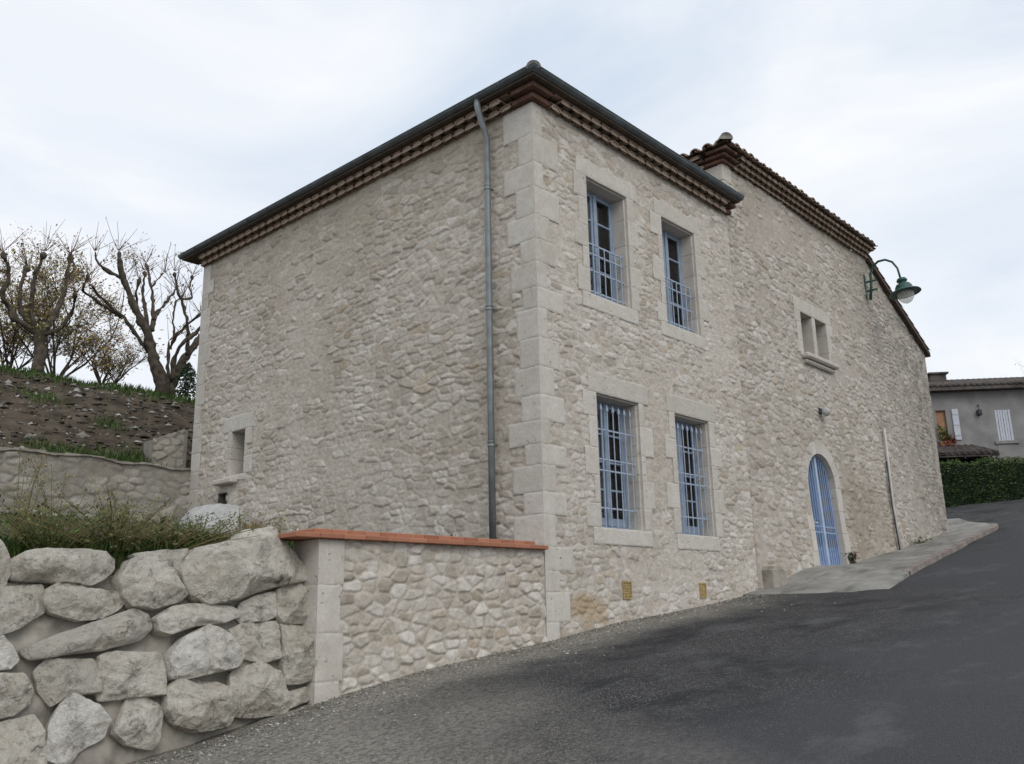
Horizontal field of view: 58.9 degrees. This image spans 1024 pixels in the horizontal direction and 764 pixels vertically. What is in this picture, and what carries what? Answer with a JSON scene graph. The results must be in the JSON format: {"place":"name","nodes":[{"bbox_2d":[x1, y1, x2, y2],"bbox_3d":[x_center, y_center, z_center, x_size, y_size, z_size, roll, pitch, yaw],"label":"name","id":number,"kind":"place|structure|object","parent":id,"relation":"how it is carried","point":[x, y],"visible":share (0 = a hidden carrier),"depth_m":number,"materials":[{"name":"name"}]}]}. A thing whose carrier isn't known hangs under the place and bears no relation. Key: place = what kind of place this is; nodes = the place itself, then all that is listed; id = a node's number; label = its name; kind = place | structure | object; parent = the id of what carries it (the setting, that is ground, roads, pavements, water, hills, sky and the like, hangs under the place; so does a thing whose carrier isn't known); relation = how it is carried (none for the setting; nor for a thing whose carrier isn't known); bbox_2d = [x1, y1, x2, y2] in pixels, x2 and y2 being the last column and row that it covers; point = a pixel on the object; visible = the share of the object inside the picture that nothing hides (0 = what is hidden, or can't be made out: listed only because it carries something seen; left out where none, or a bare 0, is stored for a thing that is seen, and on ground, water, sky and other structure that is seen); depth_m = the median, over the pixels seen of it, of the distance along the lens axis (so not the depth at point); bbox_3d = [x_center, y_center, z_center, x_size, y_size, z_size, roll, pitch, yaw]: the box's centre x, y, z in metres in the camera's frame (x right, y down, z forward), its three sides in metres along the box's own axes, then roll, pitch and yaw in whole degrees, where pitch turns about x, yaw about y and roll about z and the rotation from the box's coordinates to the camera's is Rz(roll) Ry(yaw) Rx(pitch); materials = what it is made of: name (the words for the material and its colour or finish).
{"place":"outdoors","nodes":[
{"label":"outdoors","id":0,"kind":"place"},
{"bbox_2d":[0,370,194,511],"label":"earth bank","id":1,"kind":"structure","parent":0,"point":[7,422],"depth_m":20.90,"materials":[{"name":"brown soil"}]},
{"bbox_2d":[0,247,82,369],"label":"shrubby tree","id":2,"kind":"object","parent":1,"relation":"on","point":[5,354],"visible":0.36,"depth_m":28.85,"materials":[{"name":"brown plant"}]},
{"bbox_2d":[0,220,104,371],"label":"pollarded tree","id":3,"kind":"object","parent":1,"relation":"on","point":[40,334],"visible":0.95,"depth_m":24.78,"materials":[{"name":"brown plant"}]},
{"bbox_2d":[0,224,155,377],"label":"shrubby tree","id":4,"kind":"object","parent":1,"relation":"on","point":[46,305],"visible":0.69,"depth_m":28.71,"materials":[{"name":"brown plant"}]},
{"bbox_2d":[0,368,194,461],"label":"rubble","id":5,"kind":"object","parent":1,"relation":"on","point":[82,434],"visible":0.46,"depth_m":21.22,"materials":[{"name":"grey stone"}]},
{"bbox_2d":[62,319,170,384],"bbox_3d":[-12.490,-0.742,28.130,3.410,2.471,2.609,-14,-19,41],"label":"shrubby tree","id":6,"kind":"object","parent":1,"relation":"on","point":[104,362],"visible":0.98,"depth_m":27.93,"materials":[{"name":"brown plant"}]},
{"bbox_2d":[67,219,203,396],"bbox_3d":[-10.566,-1.915,25.755,2.839,5.578,4.808,-14,-19,41],"label":"pollarded tree","id":7,"kind":"object","parent":1,"relation":"on","point":[162,379],"visible":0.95,"depth_m":25.86,"materials":[{"name":"brown plant"}]},
{"bbox_2d":[0,363,294,586],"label":"grass","id":8,"kind":"structure","parent":1,"relation":"on","point":[11,545],"depth_m":17.78,"materials":[{"name":"green plant"}]},
{"bbox_2d":[143,429,187,468],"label":"retaining wall","id":9,"kind":"structure","parent":1,"relation":"on","point":[169,450],"depth_m":19.08,"materials":[{"name":"beige stone"}]},
{"bbox_2d":[171,362,196,397],"bbox_3d":[-9.194,-0.028,25.691,0.847,1.166,0.817,-6,-15,18],"label":"evergreen shrub","id":10,"kind":"object","parent":1,"relation":"on","point":[185,386],"visible":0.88,"depth_m":25.58,"materials":[{"name":"green plant"}]},
{"bbox_2d":[0,513,293,574],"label":"terrace","id":11,"kind":"structure","parent":0,"point":[115,570],"depth_m":14.84,"materials":[{"name":"plant"}]},
{"bbox_2d":[0,444,74,546],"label":"fennel","id":12,"kind":"object","parent":11,"relation":"on","point":[29,500],"visible":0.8,"depth_m":8.21,"materials":[{"name":"green plant"}]},
{"bbox_2d":[19,455,93,537],"bbox_3d":[-4.260,1.144,8.527,0.426,0.927,0.634,-14,-19,41],"label":"fennel","id":13,"kind":"object","parent":11,"relation":"on","point":[85,489],"visible":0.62,"depth_m":8.51,"materials":[{"name":"green plant"}]},
{"bbox_2d":[0,500,154,548],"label":"weed","id":14,"kind":"object","parent":11,"relation":"on","point":[48,531],"visible":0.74,"depth_m":7.99,"materials":[{"name":"green plant"}]},
{"bbox_2d":[0,447,189,523],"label":"terrace wall","id":15,"kind":"structure","parent":11,"relation":"on","point":[145,482],"depth_m":17.40,"materials":[{"name":"beige stone"}]},
{"bbox_2d":[52,478,163,537],"bbox_3d":[-3.939,1.386,9.179,1.196,0.726,1.193,-8,-15,24],"label":"weed","id":16,"kind":"object","parent":11,"relation":"on","point":[110,502],"visible":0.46,"depth_m":9.17,"materials":[{"name":"green plant"}]},
{"bbox_2d":[0,489,236,552],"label":"weed","id":17,"kind":"object","parent":11,"relation":"on","point":[123,522],"visible":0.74,"depth_m":8.38,"materials":[{"name":"green plant"}]},
{"bbox_2d":[56,512,273,549],"bbox_3d":[-3.301,1.533,8.974,1.735,0.359,1.956,-14,-19,41],"label":"weed","id":18,"kind":"object","parent":11,"relation":"on","point":[184,538],"visible":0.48,"depth_m":8.83,"materials":[{"name":"green plant"}]},
{"bbox_2d":[139,512,255,542],"bbox_3d":[-3.329,1.574,9.359,1.166,0.423,1.115,6,-16,-28],"label":"weed","id":19,"kind":"object","parent":11,"relation":"on","point":[209,530],"visible":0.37,"depth_m":9.27,"materials":[{"name":"green plant"}]},
{"bbox_2d":[178,503,253,535],"bbox_3d":[-5.556,2.691,16.886,2.232,0.775,1.117,-14,-19,41],"label":"boulder","id":20,"kind":"object","parent":11,"relation":"on","point":[219,509],"visible":0.47,"depth_m":16.37,"materials":[{"name":"stone"}]},
{"bbox_2d":[201,507,288,535],"bbox_3d":[-2.855,1.612,9.802,0.924,0.482,0.993,-9,-16,29],"label":"weed","id":21,"kind":"object","parent":11,"relation":"on","point":[240,521],"visible":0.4,"depth_m":9.70,"materials":[{"name":"green plant"}]},
{"bbox_2d":[270,521,308,533],"bbox_3d":[-3.043,2.098,12.210,0.529,0.449,0.646,4,-15,-21],"label":"weed","id":22,"kind":"object","parent":11,"relation":"on","point":[280,531],"visible":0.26,"depth_m":12.18,"materials":[{"name":"green plant"}]},
{"bbox_2d":[127,595,842,763],"bbox_3d":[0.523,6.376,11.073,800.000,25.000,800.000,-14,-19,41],"label":"ground","id":23,"kind":"structure","parent":0,"point":[169,754],"depth_m":8.76,"materials":[{"name":"grey gravel"}]},
{"bbox_2d":[0,527,317,763],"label":"boulder wall","id":24,"kind":"structure","parent":23,"relation":"on","point":[138,656],"depth_m":8.07,"materials":[{"name":"beige stone"}]},
{"bbox_2d":[278,528,548,703],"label":"garden wall","id":25,"kind":"structure","parent":23,"relation":"on","point":[384,606],"depth_m":10.23,"materials":[{"name":"stone"}]},
{"bbox_2d":[177,60,758,640],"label":"stone house","id":26,"kind":"structure","parent":23,"relation":"on","point":[503,308],"depth_m":14.86,"materials":[{"name":"beige stone"}]},
{"bbox_2d":[212,411,253,485],"bbox_3d":[-5.311,1.351,17.958,1.162,1.350,0.660,-14,-19,41],"label":"window","id":27,"kind":"structure","parent":26,"relation":"in","point":[239,427],"depth_m":17.94,"materials":[{"name":"beige stone"}]},
{"bbox_2d":[573,154,641,324],"bbox_3d":[1.427,-2.236,14.728,0.369,2.515,1.748,-14,-19,41],"label":"window","id":28,"kind":"structure","parent":26,"relation":"in","point":[609,280],"depth_m":14.90,"materials":[{"name":"blue paint"}]},
{"bbox_2d":[583,370,655,546],"bbox_3d":[1.529,1.217,13.895,0.369,2.563,1.813,-14,-19,41],"label":"window","id":29,"kind":"structure","parent":26,"relation":"in","point":[618,450],"depth_m":14.02,"materials":[{"name":"blue paint"}]},
{"bbox_2d":[650,197,708,349],"bbox_3d":[2.879,-1.874,16.270,0.369,2.515,1.779,-14,-19,41],"label":"window","id":30,"kind":"structure","parent":26,"relation":"in","point":[683,311],"depth_m":16.46,"materials":[{"name":"blue paint"}]},
{"bbox_2d":[665,393,724,550],"bbox_3d":[2.978,1.576,15.435,0.369,2.558,1.840,-14,-19,41],"label":"window","id":31,"kind":"structure","parent":26,"relation":"in","point":[695,498],"depth_m":15.59,"materials":[{"name":"blue paint"}]},
{"bbox_2d":[680,132,949,588],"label":"old house","id":32,"kind":"structure","parent":23,"relation":"on","point":[857,470],"depth_m":20.00,"materials":[{"name":"beige stone"}]},
{"bbox_2d":[792,295,839,373],"bbox_3d":[6.674,-0.994,20.289,0.560,1.470,1.951,-14,-19,41],"label":"window","id":33,"kind":"structure","parent":32,"relation":"in","point":[814,329],"depth_m":20.25,"materials":[{"name":"beige stone"}]},
{"bbox_2d":[818,407,830,415],"bbox_3d":[6.753,0.648,19.600,0.283,0.200,0.177,-7,-15,22],"label":"wall light","id":34,"kind":"object","parent":32,"relation":"attached to","point":[825,411],"visible":1,"depth_m":19.54,"materials":[{"name":"white glass"}]},
{"bbox_2d":[801,440,850,565],"bbox_3d":[6.364,2.646,19.092,0.663,2.799,1.926,-14,-19,41],"label":"door","id":35,"kind":"structure","parent":32,"relation":"in","point":[827,525],"depth_m":19.24,"materials":[{"name":"blue wood"}]},
{"bbox_2d":[863,259,921,299],"bbox_3d":[9.614,-2.506,22.769,1.287,1.289,0.759,-27,-29,60],"label":"street lamp","id":36,"kind":"object","parent":32,"relation":"attached to","point":[904,289],"visible":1,"depth_m":22.66,"materials":[{"name":"green metal"}]},
{"bbox_2d":[927,372,1023,465],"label":"grey house","id":37,"kind":"structure","parent":23,"relation":"on","point":[978,418],"depth_m":40.28,"materials":[{"name":"paint"}]},
{"bbox_2d":[937,424,957,445],"bbox_3d":[19.186,2.425,40.016,0.732,1.222,0.699,-1,-14,1],"label":"flower box","id":38,"kind":"object","parent":37,"relation":"attached to","point":[950,442],"visible":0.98,"depth_m":39.90,"materials":[{"name":"plant"}]},
{"bbox_2d":[935,409,961,442],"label":"window","id":39,"kind":"structure","parent":37,"relation":"in","point":[940,416],"depth_m":40.38,"materials":[{"name":"wood"}]},
{"bbox_2d":[994,409,1019,457],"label":"window","id":40,"kind":"structure","parent":37,"relation":"in","point":[1008,447],"depth_m":40.03,"materials":[{"name":"white wood"}]},
{"bbox_2d":[939,454,1023,506],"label":"hedge","id":41,"kind":"object","parent":23,"relation":"on","point":[976,482],"visible":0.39,"depth_m":35.85,"materials":[{"name":"green plant"}]},
{"bbox_2d":[0,0,1023,399],"label":"sky","id":42,"kind":"structure","parent":0,"point":[178,122],"materials":[{"name":"white"}]},
{"bbox_2d":[162,499,1023,763],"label":"road","id":43,"kind":"structure","parent":0,"point":[925,665],"depth_m":7.68,"materials":[{"name":"grey asphalt"}]},
{"bbox_2d":[903,523,998,574],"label":"kerb","id":44,"kind":"structure","parent":43,"relation":"on","point":[925,562],"depth_m":19.41,"materials":[{"name":"grey concrete"}]},
{"bbox_2d":[743,518,991,594],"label":"pavement","id":45,"kind":"structure","parent":0,"point":[884,571],"depth_m":16.71,"materials":[{"name":"concrete"}]},
{"bbox_2d":[845,551,859,563],"bbox_3d":[7.223,3.701,19.201,0.343,0.326,0.377,-14,-19,41],"label":"potted plant","id":46,"kind":"object","parent":45,"relation":"on","point":[853,559],"visible":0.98,"depth_m":19.16,"materials":[{"name":"green plant"}]},
{"bbox_2d":[904,535,931,543],"bbox_3d":[9.914,3.925,22.354,1.636,0.265,0.788,11,-18,-40],"label":"weed","id":47,"kind":"object","parent":45,"relation":"on","point":[919,541],"visible":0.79,"depth_m":22.20,"materials":[{"name":"green plant"}]}
]}

